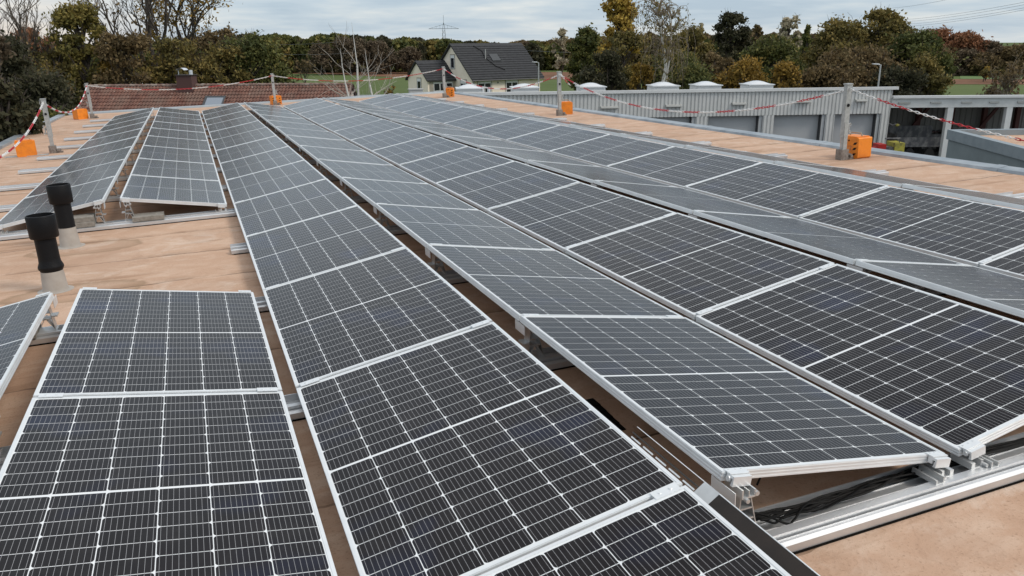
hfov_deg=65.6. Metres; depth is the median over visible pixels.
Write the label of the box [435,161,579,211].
solar panel
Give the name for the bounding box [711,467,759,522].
ridge bracket
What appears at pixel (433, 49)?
distant wood
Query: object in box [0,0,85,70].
tree
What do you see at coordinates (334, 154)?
solar panel
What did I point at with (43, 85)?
bush
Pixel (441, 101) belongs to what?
solar panel
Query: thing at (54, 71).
tree
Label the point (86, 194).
solar panel
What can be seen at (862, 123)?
roller door
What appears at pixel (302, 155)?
ridge bracket
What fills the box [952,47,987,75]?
tree
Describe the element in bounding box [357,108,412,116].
solar panel
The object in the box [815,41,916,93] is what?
tree
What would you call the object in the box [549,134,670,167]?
solar panel
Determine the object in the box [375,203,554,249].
solar panel
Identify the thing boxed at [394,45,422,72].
tree
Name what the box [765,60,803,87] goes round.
bush
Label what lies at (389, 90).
bush
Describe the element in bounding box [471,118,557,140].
solar panel
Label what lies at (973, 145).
grey wing building
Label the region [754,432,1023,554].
base rail
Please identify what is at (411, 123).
solar panel
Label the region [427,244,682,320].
solar panel
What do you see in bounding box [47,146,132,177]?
solar panel
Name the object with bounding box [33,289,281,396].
solar panel
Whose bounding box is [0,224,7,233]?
bracket
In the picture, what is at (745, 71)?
tree
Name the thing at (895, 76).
bush
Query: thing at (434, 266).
ridge bracket
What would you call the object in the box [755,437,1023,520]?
cable bundle
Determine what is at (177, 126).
solar panel
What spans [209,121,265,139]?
solar panel
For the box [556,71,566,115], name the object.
guard post
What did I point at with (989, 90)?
bush
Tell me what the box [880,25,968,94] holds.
tree
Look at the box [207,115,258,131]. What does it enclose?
solar panel
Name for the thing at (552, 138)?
solar panel
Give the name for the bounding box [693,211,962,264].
solar panel
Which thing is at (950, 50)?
tree
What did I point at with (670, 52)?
birch
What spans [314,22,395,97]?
bare birch
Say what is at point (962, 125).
warning chain
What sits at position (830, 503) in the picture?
cable bundle
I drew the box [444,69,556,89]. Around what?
warning chain
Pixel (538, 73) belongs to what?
street lamp
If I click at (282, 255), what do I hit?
solar panel
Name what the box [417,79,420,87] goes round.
window
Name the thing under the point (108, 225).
base rail
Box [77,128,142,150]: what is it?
solar panel
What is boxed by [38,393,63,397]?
ridge bracket
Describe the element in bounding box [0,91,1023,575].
flat roof building
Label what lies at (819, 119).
ribbed hall
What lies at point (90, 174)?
solar panel
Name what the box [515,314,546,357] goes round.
ridge bracket
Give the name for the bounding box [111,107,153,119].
solar panel
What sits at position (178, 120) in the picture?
solar panel
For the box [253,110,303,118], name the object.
solar panel
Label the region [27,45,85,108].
tree
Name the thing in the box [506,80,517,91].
window
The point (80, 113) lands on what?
counterweight box
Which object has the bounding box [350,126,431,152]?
solar panel
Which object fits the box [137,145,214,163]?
solar panel
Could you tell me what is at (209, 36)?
tree
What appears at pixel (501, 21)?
sky
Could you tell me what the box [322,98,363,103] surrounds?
solar panel
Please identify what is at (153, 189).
solar panel
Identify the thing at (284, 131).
solar panel
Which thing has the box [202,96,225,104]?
roof window
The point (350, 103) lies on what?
solar panel
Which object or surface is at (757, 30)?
tree
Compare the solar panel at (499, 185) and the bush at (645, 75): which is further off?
the bush at (645, 75)
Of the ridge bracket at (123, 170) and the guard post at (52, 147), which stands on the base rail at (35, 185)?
the ridge bracket at (123, 170)
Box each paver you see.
[73,213,94,222]
[75,219,96,227]
[132,211,164,221]
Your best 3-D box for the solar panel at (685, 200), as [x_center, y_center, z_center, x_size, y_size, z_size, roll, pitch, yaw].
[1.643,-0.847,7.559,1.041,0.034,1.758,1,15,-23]
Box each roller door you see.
[655,117,689,122]
[708,116,755,131]
[773,115,818,139]
[832,114,872,142]
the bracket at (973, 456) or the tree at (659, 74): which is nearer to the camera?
the bracket at (973, 456)
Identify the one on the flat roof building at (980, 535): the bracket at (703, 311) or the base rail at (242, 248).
the base rail at (242, 248)
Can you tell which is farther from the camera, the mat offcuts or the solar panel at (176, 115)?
the solar panel at (176, 115)
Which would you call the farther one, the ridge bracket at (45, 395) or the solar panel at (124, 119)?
the solar panel at (124, 119)
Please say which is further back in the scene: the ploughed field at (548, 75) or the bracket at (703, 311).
the ploughed field at (548, 75)
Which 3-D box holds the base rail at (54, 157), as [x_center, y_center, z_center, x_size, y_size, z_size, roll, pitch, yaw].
[-3.580,-2.993,15.693,10.220,0.057,0.215,-9,18,-20]
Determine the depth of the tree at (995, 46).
168.12 m
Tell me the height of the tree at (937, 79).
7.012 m
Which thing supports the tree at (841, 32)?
on the ground at (400, 84)
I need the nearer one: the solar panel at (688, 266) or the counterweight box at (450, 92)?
the solar panel at (688, 266)
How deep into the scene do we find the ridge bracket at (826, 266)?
4.90 m
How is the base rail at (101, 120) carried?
on the flat roof building at (980, 535)
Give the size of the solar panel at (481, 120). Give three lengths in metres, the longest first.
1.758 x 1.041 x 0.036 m
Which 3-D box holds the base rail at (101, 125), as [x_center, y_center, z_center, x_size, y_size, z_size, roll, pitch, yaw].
[-6.207,-4.850,22.022,10.220,0.064,0.216,-9,18,-20]
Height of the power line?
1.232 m
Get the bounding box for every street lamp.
[532,61,538,90]
[872,63,880,86]
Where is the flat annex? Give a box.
[329,88,423,97]
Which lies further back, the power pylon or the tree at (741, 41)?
the power pylon
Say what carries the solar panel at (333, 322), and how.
on the low bracket
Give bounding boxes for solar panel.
[0,176,116,227]
[0,293,53,398]
[0,391,336,575]
[25,159,125,197]
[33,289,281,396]
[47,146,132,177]
[65,137,138,161]
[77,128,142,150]
[88,122,145,140]
[98,116,148,131]
[104,111,151,125]
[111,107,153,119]
[120,175,226,206]
[130,158,219,180]
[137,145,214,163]
[143,136,210,150]
[147,128,207,140]
[151,121,205,132]
[154,116,203,125]
[156,111,201,119]
[158,107,199,114]
[202,103,240,114]
[203,106,245,119]
[205,110,251,125]
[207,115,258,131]
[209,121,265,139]
[212,127,276,150]
[215,136,287,163]
[220,146,304,179]
[225,160,326,203]
[233,179,356,236]
[244,102,284,108]
[245,205,405,289]
[248,106,294,113]
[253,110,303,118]
[259,114,312,123]
[263,247,491,387]
[266,120,326,130]
[275,127,345,140]
[283,98,324,109]
[286,135,365,150]
[290,101,335,114]
[296,322,682,575]
[298,104,349,119]
[299,145,393,165]
[308,108,362,125]
[317,159,425,182]
[320,113,381,132]
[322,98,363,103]
[332,100,378,107]
[333,119,403,141]
[341,177,477,209]
[344,104,394,111]
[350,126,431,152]
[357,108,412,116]
[359,94,402,104]
[371,96,418,108]
[372,113,435,122]
[372,135,467,166]
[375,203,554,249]
[385,99,438,112]
[391,119,461,129]
[396,93,435,98]
[399,146,513,185]
[402,103,461,117]
[411,96,453,101]
[414,125,499,139]
[421,107,488,124]
[427,99,477,105]
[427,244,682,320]
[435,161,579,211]
[442,134,539,150]
[444,111,520,130]
[447,102,505,110]
[469,106,535,115]
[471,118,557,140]
[479,145,595,165]
[480,485,790,575]
[487,182,675,252]
[496,111,576,122]
[506,125,606,152]
[520,316,943,480]
[527,160,671,185]
[529,117,611,128]
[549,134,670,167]
[565,213,834,319]
[569,124,668,138]
[594,180,783,216]
[607,146,758,188]
[619,133,738,150]
[685,145,832,166]
[685,162,887,218]
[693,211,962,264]
[695,264,1023,456]
[774,161,967,189]
[799,186,1023,266]
[855,260,1023,317]
[902,184,1023,209]
[979,247,1023,278]
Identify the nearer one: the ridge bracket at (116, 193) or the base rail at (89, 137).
the ridge bracket at (116, 193)
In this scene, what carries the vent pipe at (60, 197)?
on the flat roof building at (980, 535)
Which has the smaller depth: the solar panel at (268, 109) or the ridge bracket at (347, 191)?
the ridge bracket at (347, 191)
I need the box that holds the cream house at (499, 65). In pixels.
[405,43,543,91]
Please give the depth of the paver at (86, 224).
8.01 m
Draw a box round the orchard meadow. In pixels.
[960,74,1022,78]
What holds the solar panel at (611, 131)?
on the low bracket
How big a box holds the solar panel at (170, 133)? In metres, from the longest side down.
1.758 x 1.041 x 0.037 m
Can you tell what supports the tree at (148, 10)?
on the ground at (400, 84)
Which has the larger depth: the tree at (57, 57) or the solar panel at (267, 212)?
the tree at (57, 57)
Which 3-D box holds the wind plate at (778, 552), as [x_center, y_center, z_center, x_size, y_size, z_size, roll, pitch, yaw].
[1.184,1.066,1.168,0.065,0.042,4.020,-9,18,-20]
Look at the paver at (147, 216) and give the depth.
8.23 m
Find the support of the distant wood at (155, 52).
on the ground at (400, 84)
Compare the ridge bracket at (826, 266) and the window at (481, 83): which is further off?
the window at (481, 83)
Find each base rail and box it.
[0,131,652,191]
[0,141,711,212]
[0,153,787,240]
[0,281,945,469]
[18,124,605,173]
[28,191,1023,346]
[37,118,566,160]
[56,112,534,148]
[64,108,507,140]
[74,104,483,133]
[82,101,463,127]
[90,98,446,121]
[230,169,888,254]
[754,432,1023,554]
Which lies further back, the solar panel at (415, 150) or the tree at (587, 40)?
the tree at (587, 40)
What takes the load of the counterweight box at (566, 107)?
on the flat roof building at (980, 535)
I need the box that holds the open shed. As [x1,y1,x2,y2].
[888,95,1023,156]
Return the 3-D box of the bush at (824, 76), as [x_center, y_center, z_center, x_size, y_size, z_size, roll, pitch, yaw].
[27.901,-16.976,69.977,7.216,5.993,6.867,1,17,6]
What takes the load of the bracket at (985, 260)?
attached to the base rail at (554, 360)
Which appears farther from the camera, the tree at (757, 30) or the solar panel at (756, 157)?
the tree at (757, 30)
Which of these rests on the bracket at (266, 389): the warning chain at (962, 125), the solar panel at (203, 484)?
the solar panel at (203, 484)
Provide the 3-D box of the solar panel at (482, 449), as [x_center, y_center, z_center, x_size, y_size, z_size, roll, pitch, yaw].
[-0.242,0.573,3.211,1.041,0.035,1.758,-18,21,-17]
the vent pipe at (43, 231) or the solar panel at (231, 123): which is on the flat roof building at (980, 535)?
the vent pipe at (43, 231)
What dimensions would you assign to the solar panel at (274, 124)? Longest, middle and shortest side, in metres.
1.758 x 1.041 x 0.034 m
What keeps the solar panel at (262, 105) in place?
on the low bracket
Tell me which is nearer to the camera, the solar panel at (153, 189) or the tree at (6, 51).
the solar panel at (153, 189)
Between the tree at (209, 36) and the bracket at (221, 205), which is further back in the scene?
the tree at (209, 36)
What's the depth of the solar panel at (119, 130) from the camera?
16.62 m
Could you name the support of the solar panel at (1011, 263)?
on the bracket at (985, 260)
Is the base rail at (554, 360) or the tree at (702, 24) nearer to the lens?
the base rail at (554, 360)
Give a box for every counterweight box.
[14,137,36,156]
[72,107,88,119]
[269,94,281,104]
[446,86,454,96]
[561,99,572,113]
[840,131,871,158]
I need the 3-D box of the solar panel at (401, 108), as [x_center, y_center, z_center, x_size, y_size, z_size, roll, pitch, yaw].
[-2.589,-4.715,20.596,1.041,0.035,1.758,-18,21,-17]
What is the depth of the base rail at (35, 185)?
10.93 m
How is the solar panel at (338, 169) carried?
on the low bracket
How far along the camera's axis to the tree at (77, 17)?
57.69 m
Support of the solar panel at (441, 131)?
on the low bracket
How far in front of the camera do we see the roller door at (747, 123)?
46.96 m
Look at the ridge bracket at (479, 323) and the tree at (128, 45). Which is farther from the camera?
the tree at (128, 45)
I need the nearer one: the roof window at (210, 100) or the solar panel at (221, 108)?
the solar panel at (221, 108)
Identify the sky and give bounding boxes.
[0,0,1023,43]
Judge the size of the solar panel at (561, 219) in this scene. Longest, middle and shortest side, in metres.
1.758 x 1.041 x 0.033 m
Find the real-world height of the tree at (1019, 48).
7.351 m
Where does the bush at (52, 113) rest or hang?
on the undergrowth soil
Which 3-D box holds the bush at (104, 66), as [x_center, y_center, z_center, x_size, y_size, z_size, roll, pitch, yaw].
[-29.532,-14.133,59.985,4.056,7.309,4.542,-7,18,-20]
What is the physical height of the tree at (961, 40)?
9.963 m
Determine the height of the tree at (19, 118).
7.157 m
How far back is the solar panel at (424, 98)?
22.64 m
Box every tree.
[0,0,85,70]
[0,29,74,107]
[0,36,26,90]
[0,73,45,141]
[6,36,80,108]
[10,26,55,62]
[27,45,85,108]
[37,0,118,109]
[58,0,182,83]
[89,19,157,83]
[127,32,206,83]
[129,0,232,75]
[189,39,254,83]
[190,22,242,82]
[201,28,298,83]
[290,55,316,82]
[303,40,340,74]
[330,34,369,73]
[363,38,398,73]
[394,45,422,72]
[551,26,568,72]
[564,22,602,90]
[591,23,653,89]
[594,0,642,62]
[641,46,700,83]
[672,21,719,71]
[698,23,704,54]
[700,50,739,86]
[711,10,755,64]
[713,54,774,88]
[736,25,807,87]
[750,24,763,59]
[773,12,802,64]
[794,14,873,67]
[797,24,813,63]
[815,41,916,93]
[846,4,915,50]
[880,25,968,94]
[902,48,955,94]
[922,24,952,50]
[937,44,968,67]
[940,29,984,51]
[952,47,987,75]
[963,33,995,55]
[964,51,1007,75]
[978,69,989,81]
[980,40,1006,59]
[982,49,1023,94]
[997,43,1022,67]
[1007,42,1023,75]
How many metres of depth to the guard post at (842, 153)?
10.59 m
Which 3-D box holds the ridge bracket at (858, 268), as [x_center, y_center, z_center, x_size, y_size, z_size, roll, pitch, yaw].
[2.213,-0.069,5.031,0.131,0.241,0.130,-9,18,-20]
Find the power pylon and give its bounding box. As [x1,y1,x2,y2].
[429,17,458,37]
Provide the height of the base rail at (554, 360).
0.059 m
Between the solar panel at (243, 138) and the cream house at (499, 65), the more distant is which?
the cream house at (499, 65)
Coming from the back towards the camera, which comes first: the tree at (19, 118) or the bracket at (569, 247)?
the tree at (19, 118)
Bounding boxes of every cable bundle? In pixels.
[754,461,951,524]
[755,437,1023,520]
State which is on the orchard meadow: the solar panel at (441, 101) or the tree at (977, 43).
the tree at (977, 43)
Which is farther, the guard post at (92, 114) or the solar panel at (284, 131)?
the guard post at (92, 114)
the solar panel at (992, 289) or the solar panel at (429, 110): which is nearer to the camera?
the solar panel at (992, 289)
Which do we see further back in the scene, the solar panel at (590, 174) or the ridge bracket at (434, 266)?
the solar panel at (590, 174)
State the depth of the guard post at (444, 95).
26.33 m
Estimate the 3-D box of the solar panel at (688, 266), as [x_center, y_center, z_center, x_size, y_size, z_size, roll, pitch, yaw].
[1.210,-0.216,5.573,1.041,0.036,1.758,-18,21,-17]
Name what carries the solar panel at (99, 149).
on the low bracket
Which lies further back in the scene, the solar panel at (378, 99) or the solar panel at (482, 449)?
the solar panel at (378, 99)
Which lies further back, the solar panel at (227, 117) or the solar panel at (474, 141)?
the solar panel at (227, 117)
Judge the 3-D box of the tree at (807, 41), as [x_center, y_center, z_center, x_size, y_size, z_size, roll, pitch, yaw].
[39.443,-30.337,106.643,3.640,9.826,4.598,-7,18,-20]
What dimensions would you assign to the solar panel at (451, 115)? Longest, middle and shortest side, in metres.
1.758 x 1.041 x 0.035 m
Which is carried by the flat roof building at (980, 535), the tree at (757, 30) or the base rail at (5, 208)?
the base rail at (5, 208)
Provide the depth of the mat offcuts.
3.70 m
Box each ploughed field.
[289,72,656,78]
[952,79,1023,83]
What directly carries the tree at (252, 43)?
on the ground at (400, 84)
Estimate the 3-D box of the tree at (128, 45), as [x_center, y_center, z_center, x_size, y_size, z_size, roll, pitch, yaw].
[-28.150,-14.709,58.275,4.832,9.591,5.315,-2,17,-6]
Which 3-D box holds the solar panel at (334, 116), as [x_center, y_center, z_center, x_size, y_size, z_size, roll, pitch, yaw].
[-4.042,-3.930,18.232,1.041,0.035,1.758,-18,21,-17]
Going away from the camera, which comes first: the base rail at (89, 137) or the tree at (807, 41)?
the base rail at (89, 137)
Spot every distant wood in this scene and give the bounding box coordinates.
[1,37,254,83]
[230,32,544,72]
[509,31,818,69]
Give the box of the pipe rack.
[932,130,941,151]
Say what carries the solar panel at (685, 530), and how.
on the low bracket
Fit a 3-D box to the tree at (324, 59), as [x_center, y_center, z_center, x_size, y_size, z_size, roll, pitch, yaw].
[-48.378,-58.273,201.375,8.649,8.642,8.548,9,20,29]
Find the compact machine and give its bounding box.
[885,138,904,151]
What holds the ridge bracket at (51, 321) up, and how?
on the base rail at (452, 277)
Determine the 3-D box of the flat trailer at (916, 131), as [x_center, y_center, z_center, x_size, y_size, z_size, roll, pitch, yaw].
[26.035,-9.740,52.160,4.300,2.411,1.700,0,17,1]
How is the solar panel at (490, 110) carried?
on the low bracket
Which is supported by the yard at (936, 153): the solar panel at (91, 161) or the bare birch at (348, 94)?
the bare birch at (348, 94)
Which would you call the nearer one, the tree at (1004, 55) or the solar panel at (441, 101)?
the solar panel at (441, 101)
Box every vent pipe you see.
[25,212,73,293]
[46,183,84,248]
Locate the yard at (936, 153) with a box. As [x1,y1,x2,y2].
[922,148,938,155]
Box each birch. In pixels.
[313,48,379,96]
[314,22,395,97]
[346,50,395,94]
[631,0,696,86]
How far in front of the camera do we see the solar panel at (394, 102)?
22.14 m
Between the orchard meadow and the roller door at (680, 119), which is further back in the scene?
the orchard meadow
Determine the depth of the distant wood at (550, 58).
220.67 m
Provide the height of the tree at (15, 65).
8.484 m
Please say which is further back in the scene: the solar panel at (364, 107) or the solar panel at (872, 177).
the solar panel at (364, 107)
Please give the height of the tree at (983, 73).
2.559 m
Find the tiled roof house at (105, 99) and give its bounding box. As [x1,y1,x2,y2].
[77,68,356,111]
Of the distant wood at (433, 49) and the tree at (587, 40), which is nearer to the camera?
the tree at (587, 40)
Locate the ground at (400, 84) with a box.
[256,43,1023,94]
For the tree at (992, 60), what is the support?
on the orchard meadow
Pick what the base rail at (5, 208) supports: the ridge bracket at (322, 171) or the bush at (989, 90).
the ridge bracket at (322, 171)
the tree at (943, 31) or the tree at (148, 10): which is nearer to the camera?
the tree at (148, 10)
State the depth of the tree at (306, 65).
139.99 m
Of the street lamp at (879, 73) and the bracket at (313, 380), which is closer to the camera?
the bracket at (313, 380)
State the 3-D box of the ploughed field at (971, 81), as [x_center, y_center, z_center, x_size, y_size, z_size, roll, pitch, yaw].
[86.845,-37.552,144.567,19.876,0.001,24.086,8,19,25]
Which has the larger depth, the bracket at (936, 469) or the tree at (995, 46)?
the tree at (995, 46)
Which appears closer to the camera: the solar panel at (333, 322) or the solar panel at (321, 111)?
the solar panel at (333, 322)
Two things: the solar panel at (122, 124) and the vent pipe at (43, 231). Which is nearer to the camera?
the vent pipe at (43, 231)
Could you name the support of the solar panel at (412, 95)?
on the low bracket
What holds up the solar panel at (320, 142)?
on the low bracket
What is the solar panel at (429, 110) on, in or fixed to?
on the low bracket
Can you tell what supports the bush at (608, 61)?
on the ground at (400, 84)
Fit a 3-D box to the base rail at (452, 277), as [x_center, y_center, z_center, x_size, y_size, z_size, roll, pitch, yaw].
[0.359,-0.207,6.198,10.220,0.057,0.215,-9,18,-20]
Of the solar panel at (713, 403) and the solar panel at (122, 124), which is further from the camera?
the solar panel at (122, 124)
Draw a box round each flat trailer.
[886,132,940,155]
[887,125,941,150]
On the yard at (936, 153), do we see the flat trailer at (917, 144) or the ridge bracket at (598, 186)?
the flat trailer at (917, 144)
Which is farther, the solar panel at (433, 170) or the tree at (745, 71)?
the tree at (745, 71)
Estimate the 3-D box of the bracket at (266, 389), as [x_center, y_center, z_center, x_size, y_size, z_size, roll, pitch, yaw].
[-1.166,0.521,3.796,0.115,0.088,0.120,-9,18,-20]
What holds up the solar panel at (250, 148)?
on the low bracket
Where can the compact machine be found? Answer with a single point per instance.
(896, 145)
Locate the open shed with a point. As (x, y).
(991, 111)
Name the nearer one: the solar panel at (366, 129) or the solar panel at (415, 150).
the solar panel at (415, 150)
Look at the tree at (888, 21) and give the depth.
78.57 m
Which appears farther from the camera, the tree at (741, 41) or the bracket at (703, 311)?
the tree at (741, 41)
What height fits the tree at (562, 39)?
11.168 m
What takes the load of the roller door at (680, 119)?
in the ribbed hall
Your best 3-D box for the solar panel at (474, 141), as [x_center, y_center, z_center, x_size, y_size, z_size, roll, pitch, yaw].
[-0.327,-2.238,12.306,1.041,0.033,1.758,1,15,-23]
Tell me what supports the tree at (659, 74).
on the ground at (400, 84)
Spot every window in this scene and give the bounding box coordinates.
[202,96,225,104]
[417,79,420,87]
[433,82,452,90]
[450,55,454,68]
[478,81,490,91]
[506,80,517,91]
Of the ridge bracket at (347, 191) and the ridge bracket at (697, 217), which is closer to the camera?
the ridge bracket at (697, 217)
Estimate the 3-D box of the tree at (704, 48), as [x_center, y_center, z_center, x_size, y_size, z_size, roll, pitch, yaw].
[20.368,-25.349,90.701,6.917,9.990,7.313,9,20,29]
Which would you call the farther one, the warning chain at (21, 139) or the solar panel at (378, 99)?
the solar panel at (378, 99)
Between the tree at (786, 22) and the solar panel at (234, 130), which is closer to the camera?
the solar panel at (234, 130)
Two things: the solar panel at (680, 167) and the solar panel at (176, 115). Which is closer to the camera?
the solar panel at (680, 167)
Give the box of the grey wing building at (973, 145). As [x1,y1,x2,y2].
[946,129,1023,167]
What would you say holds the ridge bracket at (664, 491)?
on the base rail at (887, 504)
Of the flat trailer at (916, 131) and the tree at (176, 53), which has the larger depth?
the tree at (176, 53)
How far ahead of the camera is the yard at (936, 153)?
54.82 m
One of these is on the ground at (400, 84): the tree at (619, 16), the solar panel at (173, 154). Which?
the tree at (619, 16)
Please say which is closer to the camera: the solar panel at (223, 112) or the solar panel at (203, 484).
the solar panel at (203, 484)
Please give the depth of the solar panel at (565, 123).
14.57 m
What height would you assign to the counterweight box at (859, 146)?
0.341 m
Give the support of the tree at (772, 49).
on the ground at (400, 84)
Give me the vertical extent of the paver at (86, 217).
0.050 m
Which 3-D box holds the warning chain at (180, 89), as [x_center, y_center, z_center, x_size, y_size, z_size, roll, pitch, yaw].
[-9.995,-6.244,24.283,5.420,0.348,0.043,-11,20,-31]
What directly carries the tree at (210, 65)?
on the ground at (400, 84)
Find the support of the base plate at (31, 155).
on the flat roof building at (980, 535)
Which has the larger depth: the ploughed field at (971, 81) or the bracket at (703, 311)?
the ploughed field at (971, 81)
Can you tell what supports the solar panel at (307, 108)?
on the low bracket
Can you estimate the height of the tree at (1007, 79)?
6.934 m
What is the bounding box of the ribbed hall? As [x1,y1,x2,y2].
[455,80,898,146]
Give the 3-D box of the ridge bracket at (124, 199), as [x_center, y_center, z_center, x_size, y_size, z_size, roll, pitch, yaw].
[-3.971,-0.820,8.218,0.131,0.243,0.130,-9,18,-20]
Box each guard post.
[39,98,63,153]
[84,83,98,118]
[270,73,280,104]
[442,66,449,97]
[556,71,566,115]
[835,83,853,159]
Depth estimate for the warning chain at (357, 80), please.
25.97 m
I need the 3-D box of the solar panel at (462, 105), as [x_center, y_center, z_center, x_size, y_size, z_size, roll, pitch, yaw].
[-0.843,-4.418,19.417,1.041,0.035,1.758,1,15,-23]
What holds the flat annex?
on the ground at (400, 84)
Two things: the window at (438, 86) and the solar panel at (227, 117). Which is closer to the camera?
the solar panel at (227, 117)
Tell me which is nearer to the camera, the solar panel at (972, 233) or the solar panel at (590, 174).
the solar panel at (972, 233)
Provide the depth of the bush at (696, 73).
65.77 m
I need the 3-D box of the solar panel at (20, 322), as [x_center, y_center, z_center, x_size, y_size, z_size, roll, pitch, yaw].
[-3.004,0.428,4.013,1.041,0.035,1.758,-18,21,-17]
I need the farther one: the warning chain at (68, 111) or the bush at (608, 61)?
the bush at (608, 61)
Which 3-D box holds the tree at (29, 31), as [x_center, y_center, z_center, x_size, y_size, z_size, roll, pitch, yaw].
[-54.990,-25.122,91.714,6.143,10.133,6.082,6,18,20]
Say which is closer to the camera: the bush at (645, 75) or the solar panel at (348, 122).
the solar panel at (348, 122)
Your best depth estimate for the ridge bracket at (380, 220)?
7.41 m
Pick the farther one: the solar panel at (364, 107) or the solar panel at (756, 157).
the solar panel at (364, 107)
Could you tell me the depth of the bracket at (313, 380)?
3.86 m
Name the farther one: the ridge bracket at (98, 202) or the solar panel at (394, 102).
the solar panel at (394, 102)
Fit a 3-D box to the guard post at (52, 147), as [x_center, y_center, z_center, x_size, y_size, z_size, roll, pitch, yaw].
[-8.614,-3.021,14.807,0.268,1.000,0.125,-9,18,-20]
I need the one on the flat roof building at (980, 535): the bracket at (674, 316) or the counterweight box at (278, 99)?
the counterweight box at (278, 99)
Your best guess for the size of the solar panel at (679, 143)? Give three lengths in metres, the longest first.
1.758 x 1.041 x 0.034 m
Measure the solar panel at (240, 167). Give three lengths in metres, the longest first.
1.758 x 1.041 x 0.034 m
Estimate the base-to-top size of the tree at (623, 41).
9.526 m
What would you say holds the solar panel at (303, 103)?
on the low bracket
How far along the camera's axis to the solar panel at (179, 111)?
21.82 m
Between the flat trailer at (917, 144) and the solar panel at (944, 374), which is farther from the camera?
the flat trailer at (917, 144)
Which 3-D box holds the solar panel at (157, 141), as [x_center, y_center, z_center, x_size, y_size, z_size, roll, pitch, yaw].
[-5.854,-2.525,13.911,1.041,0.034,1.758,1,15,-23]
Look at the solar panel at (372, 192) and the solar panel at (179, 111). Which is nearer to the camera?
the solar panel at (372, 192)
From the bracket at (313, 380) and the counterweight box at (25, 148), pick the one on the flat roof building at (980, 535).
the counterweight box at (25, 148)
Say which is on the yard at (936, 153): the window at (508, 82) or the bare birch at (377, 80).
the bare birch at (377, 80)
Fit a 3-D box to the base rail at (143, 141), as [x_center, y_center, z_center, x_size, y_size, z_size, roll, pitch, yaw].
[-4.237,-3.457,17.275,10.220,0.059,0.216,-9,18,-20]
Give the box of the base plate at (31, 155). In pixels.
[4,154,48,157]
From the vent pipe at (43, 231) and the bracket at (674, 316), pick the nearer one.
the bracket at (674, 316)
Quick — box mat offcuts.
[586,398,625,430]
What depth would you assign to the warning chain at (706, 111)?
13.30 m
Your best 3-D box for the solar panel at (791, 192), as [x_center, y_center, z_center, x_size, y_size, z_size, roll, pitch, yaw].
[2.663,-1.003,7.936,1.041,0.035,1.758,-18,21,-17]
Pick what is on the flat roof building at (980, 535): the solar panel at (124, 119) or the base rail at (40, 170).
the base rail at (40, 170)
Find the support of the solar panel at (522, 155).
on the low bracket
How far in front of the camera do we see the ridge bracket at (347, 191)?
8.99 m
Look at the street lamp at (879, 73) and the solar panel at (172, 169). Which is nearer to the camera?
the solar panel at (172, 169)
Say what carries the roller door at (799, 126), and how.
in the ribbed hall
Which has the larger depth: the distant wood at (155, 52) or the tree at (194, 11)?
the distant wood at (155, 52)
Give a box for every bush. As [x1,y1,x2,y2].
[6,67,84,116]
[35,104,71,120]
[95,57,117,81]
[383,85,395,93]
[570,47,630,90]
[626,62,654,89]
[657,54,728,89]
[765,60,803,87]
[796,61,871,87]
[859,63,930,95]
[976,86,1004,94]
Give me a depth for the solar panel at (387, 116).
16.98 m
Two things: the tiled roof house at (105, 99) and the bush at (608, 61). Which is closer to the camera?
the tiled roof house at (105, 99)
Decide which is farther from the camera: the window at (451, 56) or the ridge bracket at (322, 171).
the window at (451, 56)
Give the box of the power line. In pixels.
[916,8,1020,23]
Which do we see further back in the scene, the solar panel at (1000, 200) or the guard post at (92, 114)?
the guard post at (92, 114)
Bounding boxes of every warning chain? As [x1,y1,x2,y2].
[0,102,43,157]
[47,86,86,112]
[86,76,270,89]
[272,68,443,81]
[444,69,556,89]
[560,74,849,112]
[849,88,1023,140]
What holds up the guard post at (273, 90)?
on the flat roof building at (980, 535)
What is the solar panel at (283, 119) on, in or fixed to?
on the low bracket
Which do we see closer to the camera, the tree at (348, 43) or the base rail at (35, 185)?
the base rail at (35, 185)
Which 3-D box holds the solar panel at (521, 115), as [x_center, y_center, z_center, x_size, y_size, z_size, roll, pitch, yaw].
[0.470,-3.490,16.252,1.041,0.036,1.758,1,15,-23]
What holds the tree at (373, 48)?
on the ground at (400, 84)
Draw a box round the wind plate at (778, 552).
[631,427,819,575]
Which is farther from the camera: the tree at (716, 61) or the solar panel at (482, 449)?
the tree at (716, 61)
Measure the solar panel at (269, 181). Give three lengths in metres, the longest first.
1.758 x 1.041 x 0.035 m
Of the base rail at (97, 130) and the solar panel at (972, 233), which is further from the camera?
the base rail at (97, 130)
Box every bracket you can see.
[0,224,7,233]
[35,292,59,332]
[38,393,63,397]
[93,199,106,223]
[107,176,118,196]
[117,159,127,176]
[119,197,133,220]
[215,203,226,211]
[257,387,277,391]
[299,145,309,160]
[300,377,319,386]
[316,159,327,176]
[340,177,354,197]
[373,203,390,228]
[425,243,447,275]
[471,320,489,327]
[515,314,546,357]
[563,244,577,256]
[591,180,604,188]
[650,482,680,499]
[666,315,682,317]
[688,210,705,220]
[691,308,712,326]
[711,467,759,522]
[818,263,834,269]
[847,259,872,273]
[912,451,953,484]
[950,438,999,469]
[978,258,992,263]
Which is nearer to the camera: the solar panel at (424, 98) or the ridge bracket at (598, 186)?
the ridge bracket at (598, 186)
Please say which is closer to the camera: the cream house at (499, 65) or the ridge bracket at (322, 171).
the ridge bracket at (322, 171)
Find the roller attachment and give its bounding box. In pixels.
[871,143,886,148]

